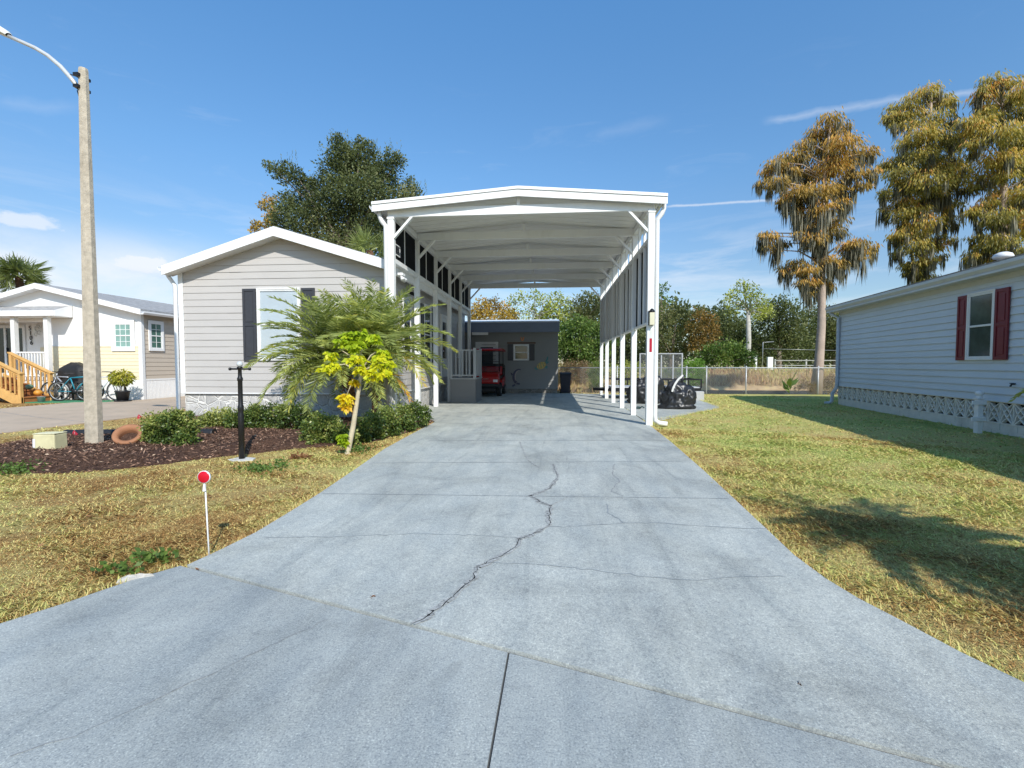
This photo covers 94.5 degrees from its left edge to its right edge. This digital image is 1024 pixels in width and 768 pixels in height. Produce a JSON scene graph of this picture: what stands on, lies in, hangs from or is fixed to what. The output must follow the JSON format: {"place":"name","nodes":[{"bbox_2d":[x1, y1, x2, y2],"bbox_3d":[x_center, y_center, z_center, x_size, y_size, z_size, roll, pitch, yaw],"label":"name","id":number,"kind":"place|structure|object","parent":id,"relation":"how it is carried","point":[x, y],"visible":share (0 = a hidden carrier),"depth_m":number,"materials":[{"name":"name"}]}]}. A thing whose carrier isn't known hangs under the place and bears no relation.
{"place":"outdoors","nodes":[
{"label":"outdoors","id":0,"kind":"place"},
{"bbox_2d":[0,364,1023,680],"bbox_3d":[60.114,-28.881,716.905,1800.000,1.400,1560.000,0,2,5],"label":"ground","id":1,"kind":"structure","parent":0,"point":[882,510],"depth_m":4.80,"materials":[{"name":"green plant"}]},
{"bbox_2d":[0,352,53,403],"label":"wooden stairs","id":2,"kind":"structure","parent":1,"relation":"on","point":[11,388],"depth_m":16.25,"materials":[{"name":"brown wood"}]},
{"bbox_2d":[25,383,33,388],"bbox_3d":[-16.739,0.072,16.422,0.220,0.232,0.220,0,2,5],"label":"pumpkin","id":3,"kind":"object","parent":2,"relation":"on","point":[29,386],"visible":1,"depth_m":16.37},
{"bbox_2d":[33,388,42,395],"bbox_3d":[-16.392,0.275,16.381,0.239,0.249,0.239,0,2,5],"label":"pumpkin","id":4,"kind":"object","parent":2,"relation":"on","point":[38,392],"visible":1,"depth_m":16.32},
{"bbox_2d":[0,252,54,292],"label":"sabal palm","id":5,"kind":"object","parent":1,"relation":"on","point":[12,270],"visible":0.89,"depth_m":30.16,"materials":[{"name":"green plant"}]},
{"bbox_2d":[0,26,103,442],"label":"street lamp","id":6,"kind":"object","parent":1,"relation":"on","point":[93,418],"visible":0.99,"depth_m":7.06,"materials":[{"name":"concrete"}]},
{"bbox_2d":[24,400,114,402],"bbox_3d":[-15.024,0.636,16.252,2.750,0.088,1.200,0,2,5],"label":"green mat","id":7,"kind":"object","parent":1,"relation":"on","point":[63,401],"visible":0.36,"depth_m":16.15,"materials":[{"name":"green carpet"}]},
{"bbox_2d":[37,396,45,401],"bbox_3d":[-15.921,0.527,16.021,0.244,0.205,0.244,0,2,5],"label":"bucket","id":8,"kind":"object","parent":7,"relation":"on","point":[41,398],"visible":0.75,"depth_m":15.96,"materials":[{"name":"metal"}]},
{"bbox_2d":[41,371,81,399],"bbox_3d":[-15.641,0.053,16.711,1.726,1.045,0.611,0,2,-10],"label":"bicycle","id":9,"kind":"object","parent":7,"relation":"on","point":[58,384],"visible":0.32,"depth_m":16.64,"materials":[{"name":"metal"}]},
{"bbox_2d":[48,371,104,400],"bbox_3d":[-15.104,0.066,16.415,1.727,1.045,0.611,0,2,-9],"label":"bicycle","id":10,"kind":"object","parent":7,"relation":"on","point":[73,391],"visible":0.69,"depth_m":16.36,"materials":[{"name":"metal"}]},
{"bbox_2d":[75,371,126,400],"bbox_3d":[-14.296,0.064,16.468,1.727,1.045,0.611,0,2,-3],"label":"bicycle","id":11,"kind":"object","parent":7,"relation":"on","point":[107,392],"visible":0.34,"depth_m":16.46,"materials":[{"name":"metal"}]},
{"bbox_2d":[58,362,83,398],"bbox_3d":[-15.564,-0.111,16.989,1.154,1.340,0.647,0,2,5],"label":"barbecue","id":12,"kind":"object","parent":1,"relation":"on","point":[73,367],"visible":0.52,"depth_m":16.71,"materials":[{"name":"black metal"}]},
{"bbox_2d":[0,283,184,399],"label":"neighbour house","id":13,"kind":"structure","parent":1,"relation":"on","point":[137,338],"depth_m":17.28,"materials":[{"name":"beige plastic"}]},
{"bbox_2d":[0,325,26,375],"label":"glass door","id":14,"kind":"structure","parent":13,"relation":"in","point":[5,336],"depth_m":18.85,"materials":[{"name":"white glass"}]},
{"bbox_2d":[110,320,134,350],"bbox_3d":[-14.038,-1.747,17.084,0.900,1.120,0.035,0,2,5],"label":"window","id":15,"kind":"structure","parent":13,"relation":"in","point":[122,331],"depth_m":17.08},
{"bbox_2d":[148,320,164,350],"bbox_3d":[-13.269,-1.791,17.670,0.035,1.120,0.680,0,2,5],"label":"window","id":16,"kind":"structure","parent":13,"relation":"in","point":[155,328],"depth_m":17.66,"materials":[{"name":"white plastic"}]},
{"bbox_2d":[0,396,185,433],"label":"neighbour drive","id":17,"kind":"structure","parent":1,"relation":"on","point":[18,419],"depth_m":12.55,"materials":[{"name":"beige concrete"}]},
{"bbox_2d":[107,368,136,401],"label":"potted plant","id":18,"kind":"object","parent":17,"relation":"on","point":[126,380],"visible":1,"depth_m":16.17,"materials":[{"name":"green plant"}]},
{"bbox_2d":[116,573,153,583],"bbox_3d":[-2.243,1.169,2.829,0.196,0.073,0.046,-1,3,-25],"label":"stone","id":19,"kind":"object","parent":1,"relation":"on","point":[132,577],"visible":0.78,"depth_m":2.81,"materials":[{"name":"white stone"}]},
{"bbox_2d":[0,441,383,575],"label":"weeds","id":20,"kind":"object","parent":1,"relation":"on","point":[149,557],"visible":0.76,"depth_m":3.16,"materials":[{"name":"green plant"}]},
{"bbox_2d":[197,471,210,554],"bbox_3d":[-2.055,0.898,3.166,0.084,0.640,0.035,0,2,5],"label":"driveway reflector","id":21,"kind":"object","parent":1,"relation":"on","point":[204,477],"visible":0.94,"depth_m":3.16,"materials":[{"name":"white plastic"}]},
{"bbox_2d":[0,415,432,474],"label":"mulch bed","id":22,"kind":"object","parent":1,"relation":"on","point":[155,451],"visible":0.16,"depth_m":6.60,"materials":[{"name":"brown wood"}]},
{"bbox_2d":[32,431,67,448],"bbox_3d":[-6.592,0.870,6.765,0.300,0.355,0.222,0,2,-3],"label":"utility box","id":23,"kind":"object","parent":22,"relation":"on","point":[50,440],"visible":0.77,"depth_m":6.66,"materials":[{"name":"beige plastic"}]},
{"bbox_2d":[111,424,142,443],"bbox_3d":[-5.834,0.805,7.224,0.382,0.361,0.380,0,2,5],"label":"clay pot","id":24,"kind":"object","parent":22,"relation":"on","point":[127,434],"visible":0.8,"depth_m":7.23,"materials":[{"name":"ceramic"}]},
{"bbox_2d":[64,429,216,434],"bbox_3d":[-6.410,0.858,8.184,2.495,0.158,0.202,0,2,-3],"label":"edging pipe","id":25,"kind":"object","parent":22,"relation":"on","point":[110,431],"visible":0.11,"depth_m":8.12,"materials":[{"name":"white plastic"}]},
{"bbox_2d":[137,407,202,445],"bbox_3d":[-5.152,0.736,7.147,1.109,0.831,0.692,0,2,5],"label":"shrub","id":26,"kind":"object","parent":22,"relation":"on","point":[174,428],"visible":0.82,"depth_m":7.04,"materials":[{"name":"green plant"}]},
{"bbox_2d":[194,406,244,428],"bbox_3d":[-5.518,0.730,9.024,1.322,0.686,0.574,1,2,16],"label":"shrub","id":27,"kind":"object","parent":22,"relation":"on","point":[222,417],"visible":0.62,"depth_m":8.94,"materials":[{"name":"green plant"}]},
{"bbox_2d":[232,397,319,428],"bbox_3d":[-4.371,0.652,8.836,1.801,0.858,0.794,0,2,5],"label":"shrub","id":28,"kind":"object","parent":22,"relation":"on","point":[258,415],"visible":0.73,"depth_m":8.78,"materials":[{"name":"green plant"}]},
{"bbox_2d":[296,408,349,444],"bbox_3d":[-3.000,0.755,7.603,0.875,0.755,0.481,0,2,-11],"label":"shrub","id":29,"kind":"object","parent":22,"relation":"on","point":[322,431],"visible":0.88,"depth_m":7.54,"materials":[{"name":"green plant"}]},
{"bbox_2d":[243,286,424,417],"bbox_3d":[-3.500,-0.542,9.678,3.392,2.912,3.426,0,2,5],"label":"date palm","id":30,"kind":"object","parent":22,"relation":"on","point":[322,323],"visible":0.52,"depth_m":8.90,"materials":[{"name":"green plant"}]},
{"bbox_2d":[309,277,457,411],"bbox_3d":[-2.641,-0.561,9.482,2.977,2.968,2.947,0,2,5],"label":"date palm","id":31,"kind":"object","parent":22,"relation":"on","point":[390,320],"visible":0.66,"depth_m":9.14,"materials":[{"name":"green plant"}]},
{"bbox_2d":[228,361,255,461],"bbox_3d":[-3.663,0.372,6.405,0.348,1.360,0.248,0,2,5],"label":"yard post","id":32,"kind":"object","parent":1,"relation":"on","point":[241,434],"visible":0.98,"depth_m":6.41,"materials":[{"name":"black metal"}]},
{"bbox_2d":[0,566,507,767],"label":"apron","id":33,"kind":"object","parent":1,"relation":"on","point":[180,667],"visible":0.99,"depth_m":1.89,"materials":[{"name":"grey concrete"}]},
{"bbox_2d":[247,192,279,232],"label":"golden tree","id":34,"kind":"object","parent":1,"relation":"on","point":[256,226],"visible":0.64,"depth_m":33.94,"materials":[{"name":"yellow plant"}]},
{"bbox_2d":[289,451,312,458],"bbox_3d":[-2.878,0.990,6.488,0.362,0.183,0.320,2,3,40],"label":"dead leaf pile","id":35,"kind":"object","parent":1,"relation":"on","point":[305,456],"visible":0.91,"depth_m":6.49,"materials":[{"name":"brown plant"}]},
{"bbox_2d":[158,226,464,416],"bbox_3d":[-5.040,-1.540,15.851,5.670,4.550,10.010,0,2,5],"label":"mobile home","id":36,"kind":"object","parent":1,"relation":"on","point":[220,298],"visible":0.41,"depth_m":11.25,"materials":[{"name":"beige plastic"}]},
{"bbox_2d":[256,287,300,360],"bbox_3d":[-5.493,-1.408,11.161,1.070,1.710,0.035,0,2,5],"label":"window","id":37,"kind":"structure","parent":36,"relation":"in","point":[264,336],"depth_m":11.17,"materials":[{"name":"white glass"}]},
{"bbox_2d":[402,296,412,361],"bbox_3d":[-2.698,-1.423,12.219,0.035,1.720,0.740,0,2,5],"label":"window","id":38,"kind":"structure","parent":36,"relation":"in","point":[409,322],"depth_m":12.32,"materials":[{"name":"white glass"}]},
{"bbox_2d":[423,303,431,364],"bbox_3d":[-2.531,-1.471,14.212,0.035,1.790,0.840,0,2,5],"label":"window","id":39,"kind":"structure","parent":36,"relation":"in","point":[427,316],"depth_m":14.32,"materials":[{"name":"grey glass"}]},
{"bbox_2d":[440,314,447,376],"bbox_3d":[-2.328,-1.321,16.486,0.080,2.140,1.050,0,2,5],"label":"door","id":40,"kind":"structure","parent":36,"relation":"in","point":[443,318],"depth_m":16.34,"materials":[{"name":"metal"}]},
{"bbox_2d":[457,322,458,357],"bbox_3d":[-2.117,-1.753,19.137,0.035,1.420,0.720,0,2,5],"label":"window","id":41,"kind":"structure","parent":36,"relation":"in","point":[457,322],"depth_m":18.79,"materials":[{"name":"grey glass"}]},
{"bbox_2d":[261,128,426,257],"bbox_3d":[-9.135,-6.644,25.731,9.348,14.123,4.851,0,2,5],"label":"oak tree","id":42,"kind":"object","parent":1,"relation":"on","point":[374,176],"visible":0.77,"depth_m":25.06,"materials":[{"name":"green plant"}]},
{"bbox_2d":[315,329,396,454],"bbox_3d":[-2.189,0.143,6.724,1.048,1.858,0.622,0,2,5],"label":"umbrella tree","id":43,"kind":"object","parent":1,"relation":"on","point":[354,343],"visible":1,"depth_m":6.67,"materials":[{"name":"yellow plant"}]},
{"bbox_2d":[342,223,383,257],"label":"sabal palm","id":44,"kind":"object","parent":1,"relation":"on","point":[362,239],"visible":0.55,"depth_m":22.63,"materials":[{"name":"green plant"}]},
{"bbox_2d":[347,399,433,443],"bbox_3d":[-2.179,0.697,8.521,0.642,0.793,2.505,1,3,19],"label":"shrub","id":45,"kind":"object","parent":1,"relation":"on","point":[386,418],"visible":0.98,"depth_m":8.36,"materials":[{"name":"green plant"}]},
{"bbox_2d":[465,293,520,319],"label":"broadleaf tree","id":46,"kind":"object","parent":1,"relation":"on","point":[487,304],"visible":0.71,"depth_m":32.76,"materials":[{"name":"yellow plant"}]},
{"bbox_2d":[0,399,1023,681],"bbox_3d":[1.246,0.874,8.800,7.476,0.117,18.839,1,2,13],"label":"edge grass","id":47,"kind":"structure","parent":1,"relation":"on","point":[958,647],"depth_m":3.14,"materials":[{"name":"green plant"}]},
{"bbox_2d":[465,319,559,392],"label":"shed","id":48,"kind":"structure","parent":1,"relation":"on","point":[526,359],"depth_m":20.70,"materials":[{"name":"grey plastic"}]},
{"bbox_2d":[475,342,497,363],"bbox_3d":[-1.110,-0.814,20.870,1.000,2.080,0.040,0,2,5],"label":"door","id":49,"kind":"structure","parent":48,"relation":"in","point":[486,356],"depth_m":20.83,"materials":[{"name":"grey"}]},
{"bbox_2d":[511,369,520,386],"bbox_3d":[0.163,-0.269,20.766,0.458,0.800,0.023,0,2,5],"label":"dolphin ornament","id":50,"kind":"object","parent":48,"relation":"attached to","point":[513,375],"visible":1,"depth_m":20.77,"materials":[{"name":"grey metal"}]},
{"bbox_2d":[513,344,528,360],"bbox_3d":[0.403,-1.383,20.702,0.680,0.710,0.035,0,2,5],"label":"window","id":51,"kind":"structure","parent":48,"relation":"in","point":[520,351],"depth_m":20.70,"materials":[{"name":"beige glass"}]},
{"bbox_2d":[507,337,535,343],"bbox_3d":[0.408,-1.917,20.677,1.250,0.300,0.021,0,2,5],"label":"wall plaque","id":52,"kind":"object","parent":48,"relation":"attached to","point":[520,342],"depth_m":20.67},
{"bbox_2d":[535,357,548,369],"bbox_3d":[1.284,-0.910,20.645,0.628,0.590,0.023,0,2,5],"label":"turtle ornament","id":53,"kind":"object","parent":48,"relation":"attached to","point":[541,365],"visible":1,"depth_m":20.64,"materials":[{"name":"yellow metal"}]},
{"bbox_2d":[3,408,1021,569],"bbox_3d":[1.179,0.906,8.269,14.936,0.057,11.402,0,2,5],"label":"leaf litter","id":54,"kind":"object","parent":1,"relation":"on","point":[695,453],"visible":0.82,"depth_m":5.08,"materials":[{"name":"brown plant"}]},
{"bbox_2d":[369,186,667,425],"bbox_3d":[0.517,-1.798,14.916,6.270,4.985,10.218,0,2,5],"label":"carport","id":55,"kind":"object","parent":1,"relation":"on","point":[456,248],"visible":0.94,"depth_m":11.82,"materials":[{"name":"white metal"}]},
{"bbox_2d":[396,244,399,257],"bbox_3d":[-2.567,-2.986,10.596,0.020,0.240,0.360,0,2,5],"label":"solar panel","id":56,"kind":"object","parent":55,"relation":"attached to","point":[397,250],"visible":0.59,"depth_m":10.61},
{"bbox_2d":[397,273,406,282],"bbox_3d":[-2.447,-2.376,10.571,0.182,0.197,0.261,0,2,5],"label":"flood light","id":57,"kind":"object","parent":55,"relation":"attached to","point":[402,276],"visible":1,"depth_m":10.51,"materials":[{"name":"white plastic"}]},
{"bbox_2d":[648,308,654,324],"bbox_3d":[2.858,-1.377,9.695,0.110,0.340,0.129,0,2,5],"label":"wall lantern","id":58,"kind":"object","parent":55,"relation":"attached to","point":[651,315],"depth_m":9.64,"materials":[{"name":"white glass"}]},
{"bbox_2d":[504,288,572,321],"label":"broadleaf tree","id":59,"kind":"object","parent":1,"relation":"on","point":[538,316],"visible":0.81,"depth_m":39.52,"materials":[{"name":"green plant"}]},
{"bbox_2d":[558,358,604,384],"bbox_3d":[3.619,-0.536,25.324,2.932,1.952,1.344,1,3,17],"label":"bush","id":60,"kind":"object","parent":1,"relation":"on","point":[579,372],"visible":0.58,"depth_m":25.25,"materials":[{"name":"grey plant"}]},
{"bbox_2d":[567,289,599,363],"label":"broadleaf tree","id":61,"kind":"object","parent":1,"relation":"on","point":[588,311],"visible":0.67,"depth_m":41.40,"materials":[{"name":"green plant"}]},
{"bbox_2d":[558,313,619,382],"bbox_3d":[4.082,-1.810,26.146,4.163,4.298,3.090,0,2,5],"label":"broadleaf tree","id":62,"kind":"object","parent":1,"relation":"on","point":[585,348],"visible":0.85,"depth_m":25.69,"materials":[{"name":"green plant"}]},
{"bbox_2d":[585,357,604,392],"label":"bush","id":63,"kind":"object","parent":1,"relation":"on","point":[595,381],"visible":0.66,"depth_m":21.43,"materials":[{"name":"green plant"}]},
{"bbox_2d":[258,586,943,767],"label":"driveway joint","id":64,"kind":"object","parent":1,"relation":"on","point":[493,739],"visible":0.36,"depth_m":1.74,"materials":[{"name":"grey concrete"}]},
{"bbox_2d":[603,326,645,366],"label":"broadleaf tree","id":65,"kind":"object","parent":1,"relation":"on","point":[640,337],"visible":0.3,"depth_m":31.92,"materials":[{"name":"green plant"}]},
{"bbox_2d":[609,359,644,384],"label":"bush","id":66,"kind":"object","parent":1,"relation":"on","point":[629,371],"visible":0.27,"depth_m":21.55,"materials":[{"name":"green plant"}]},
{"bbox_2d":[608,394,718,420],"bbox_3d":[4.981,0.682,15.179,3.200,0.086,9.600,0,2,5],"label":"parking pad","id":67,"kind":"object","parent":1,"relation":"on","point":[670,413],"visible":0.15,"depth_m":13.25,"materials":[{"name":"grey concrete"}]},
{"bbox_2d":[626,376,663,403],"bbox_3d":[4.342,0.184,15.463,1.233,0.987,0.741,0,2,5],"label":"covered motorcycle","id":68,"kind":"object","parent":67,"relation":"on","point":[640,391],"visible":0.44,"depth_m":15.24,"materials":[{"name":"fabric"}]},
{"bbox_2d":[593,353,701,391],"bbox_3d":[4.998,-0.301,17.979,3.805,1.704,2.040,0,2,5],"label":"utility trailer","id":69,"kind":"object","parent":67,"relation":"on","point":[667,379],"visible":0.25,"depth_m":17.26,"materials":[{"name":"black metal"}]},
{"bbox_2d":[657,374,696,408],"bbox_3d":[4.732,0.208,13.650,1.154,0.981,0.769,0,2,5],"label":"covered motorcycle","id":70,"kind":"object","parent":67,"relation":"on","point":[678,394],"visible":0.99,"depth_m":13.41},
{"bbox_2d":[695,391,703,400],"bbox_3d":[6.621,0.428,16.778,0.280,0.340,0.280,0,2,5],"label":"storage box","id":71,"kind":"object","parent":67,"relation":"on","point":[700,394],"visible":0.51,"depth_m":16.64,"materials":[{"name":"white plastic"}]},
{"bbox_2d":[659,281,671,366],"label":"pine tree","id":72,"kind":"object","parent":1,"relation":"on","point":[661,294],"visible":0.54,"depth_m":42.82,"materials":[{"name":"green plant"}]},
{"bbox_2d":[658,300,697,368],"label":"broadleaf tree","id":73,"kind":"object","parent":1,"relation":"on","point":[671,336],"visible":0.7,"depth_m":34.72,"materials":[{"name":"green plant"}]},
{"bbox_2d":[535,290,839,366],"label":"woods","id":74,"kind":"object","parent":1,"relation":"on","point":[676,298],"visible":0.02,"depth_m":70.14,"materials":[{"name":"green plant"}]},
{"bbox_2d":[674,356,709,386],"bbox_3d":[8.136,-0.063,21.421,1.504,2.431,1.191,0,2,5],"label":"bush","id":75,"kind":"object","parent":1,"relation":"on","point":[695,362],"visible":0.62,"depth_m":21.25,"materials":[{"name":"green plant"}]},
{"bbox_2d":[557,364,834,392],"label":"bank weeds","id":76,"kind":"object","parent":1,"relation":"on","point":[584,387],"visible":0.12,"depth_m":26.56,"materials":[{"name":"beige plant"}]},
{"bbox_2d":[558,366,834,393],"bbox_3d":[11.847,-0.071,20.447,20.668,1.430,0.068,0,2,5],"label":"chain link fence","id":77,"kind":"object","parent":1,"relation":"on","point":[746,367],"visible":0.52,"depth_m":20.60,"materials":[{"name":"grey metal"}]},
{"bbox_2d":[677,302,722,364],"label":"broadleaf tree","id":78,"kind":"object","parent":1,"relation":"on","point":[694,339],"visible":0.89,"depth_m":33.52,"materials":[{"name":"brown plant"}]},
{"bbox_2d":[490,653,941,767],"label":"apron","id":79,"kind":"object","parent":1,"relation":"on","point":[552,716],"visible":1,"depth_m":1.63,"materials":[{"name":"grey concrete"}]},
{"bbox_2d":[693,335,759,370],"bbox_3d":[13.344,-1.830,29.517,3.771,2.485,1.916,0,2,5],"label":"bush","id":80,"kind":"object","parent":1,"relation":"on","point":[722,355],"visible":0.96,"depth_m":29.26,"materials":[{"name":"green plant"}]},
{"bbox_2d":[694,302,762,368],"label":"oak tree","id":81,"kind":"object","parent":1,"relation":"on","point":[736,331],"visible":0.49,"depth_m":44.60,"materials":[{"name":"green plant"}]},
{"bbox_2d":[722,279,775,369],"bbox_3d":[19.697,-4.936,39.075,4.476,7.892,2.543,0,2,5],"label":"broadleaf tree","id":82,"kind":"object","parent":1,"relation":"on","point":[750,310],"visible":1,"depth_m":39.17,"materials":[{"name":"green plant"}]},
{"bbox_2d":[751,289,817,368],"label":"oak tree","id":83,"kind":"object","parent":1,"relation":"on","point":[777,351],"visible":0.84,"depth_m":42.27,"materials":[{"name":"green plant"}]},
{"bbox_2d":[782,371,798,392],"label":"banana plant","id":84,"kind":"object","parent":1,"relation":"on","point":[791,383],"visible":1,"depth_m":20.04,"materials":[{"name":"green plant"}]},
{"bbox_2d":[774,359,835,368],"bbox_3d":[30.840,-1.520,37.485,19.300,0.900,0.160,0,2,5],"label":"rail fence","id":85,"kind":"object","parent":1,"relation":"on","point":[805,360],"visible":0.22,"depth_m":38.07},
{"bbox_2d":[791,374,837,393],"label":"bush","id":86,"kind":"object","parent":1,"relation":"on","point":[829,388],"visible":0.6,"depth_m":20.53,"materials":[{"name":"brown plant"}]},
{"bbox_2d":[752,106,884,393],"bbox_3d":[12.979,-5.474,20.348,5.195,11.871,3.796,-2,3,-34],"label":"cypress tree","id":87,"kind":"object","parent":1,"relation":"on","point":[818,234],"visible":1,"depth_m":19.99,"materials":[{"name":"brown plant"}]},
{"bbox_2d":[801,301,838,368],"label":"oak tree","id":88,"kind":"object","parent":1,"relation":"on","point":[830,340],"visible":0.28,"depth_m":45.59,"materials":[{"name":"green plant"}]},
{"bbox_2d":[824,252,1023,437],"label":"neighbour house","id":89,"kind":"structure","parent":1,"relation":"on","point":[943,348],"depth_m":10.36,"materials":[{"name":"white plastic"}]},
{"bbox_2d":[965,288,996,359],"bbox_3d":[9.158,-1.139,9.258,0.106,1.340,0.720,0,2,8],"label":"window","id":90,"kind":"structure","parent":89,"relation":"in","point":[980,305],"depth_m":9.26,"materials":[{"name":"grey glass"}]},
{"bbox_2d":[874,79,975,284],"bbox_3d":[20.774,-7.539,23.984,3.959,15.264,5.257,2,3,42],"label":"cypress tree","id":91,"kind":"object","parent":1,"relation":"on","point":[926,203],"visible":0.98,"depth_m":23.47,"materials":[{"name":"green plant"}]},
{"bbox_2d":[971,390,986,432],"bbox_3d":[8.745,0.547,8.924,0.245,0.860,0.139,0,2,5],"label":"fence post","id":92,"kind":"object","parent":1,"relation":"on","point":[978,403],"visible":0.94,"depth_m":8.88,"materials":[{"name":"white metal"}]},
{"bbox_2d":[950,68,1023,270],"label":"cypress tree","id":93,"kind":"object","parent":1,"relation":"on","point":[1007,219],"visible":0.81,"depth_m":21.48,"materials":[{"name":"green plant"}]},
{"bbox_2d":[1008,389,1023,401],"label":"date palm","id":94,"kind":"object","parent":1,"relation":"on","point":[1019,393],"visible":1,"depth_m":6.50,"materials":[{"name":"green plant"}]},
{"bbox_2d":[0,0,1023,363],"label":"sky","id":95,"kind":"structure","parent":0,"point":[686,100],"materials":[{"name":"blue"}]},
{"bbox_2d":[187,393,1023,767],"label":"driveway","id":96,"kind":"structure","parent":0,"point":[599,535],"depth_m":2.80,"materials":[{"name":"grey concrete"}]},
{"bbox_2d":[449,348,481,401],"bbox_3d":[-1.566,-0.302,16.289,0.900,1.840,1.360,0,2,5],"label":"porch landing","id":97,"kind":"object","parent":96,"relation":"on","point":[465,389],"visible":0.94,"depth_m":15.65,"materials":[{"name":"grey plastic"}]},
{"bbox_2d":[472,348,505,395],"bbox_3d":[-0.881,-0.494,19.551,1.338,1.949,2.357,0,2,5],"label":"golf cart","id":98,"kind":"object","parent":96,"relation":"on","point":[493,378],"visible":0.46,"depth_m":18.70,"materials":[{"name":"red plastic"}]},
{"bbox_2d":[559,372,571,392],"bbox_3d":[2.350,-0.044,20.879,0.520,0.939,0.667,0,2,5],"label":"wheelie bin","id":99,"kind":"object","parent":96,"relation":"on","point":[565,379],"visible":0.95,"depth_m":20.61,"materials":[{"name":"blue plastic"}]},
{"bbox_2d":[701,390,837,393],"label":"water","id":100,"kind":"structure","parent":0,"point":[749,391],"depth_m":23.42,"materials":[{"name":"black liquid"}]},
{"bbox_2d":[754,341,835,369],"bbox_3d":[22.024,-2.177,36.731,6.250,2.276,0.200,0,2,5],"label":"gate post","id":101,"kind":"object","parent":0,"point":[769,361],"visible":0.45,"depth_m":36.82,"materials":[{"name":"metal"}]}
]}

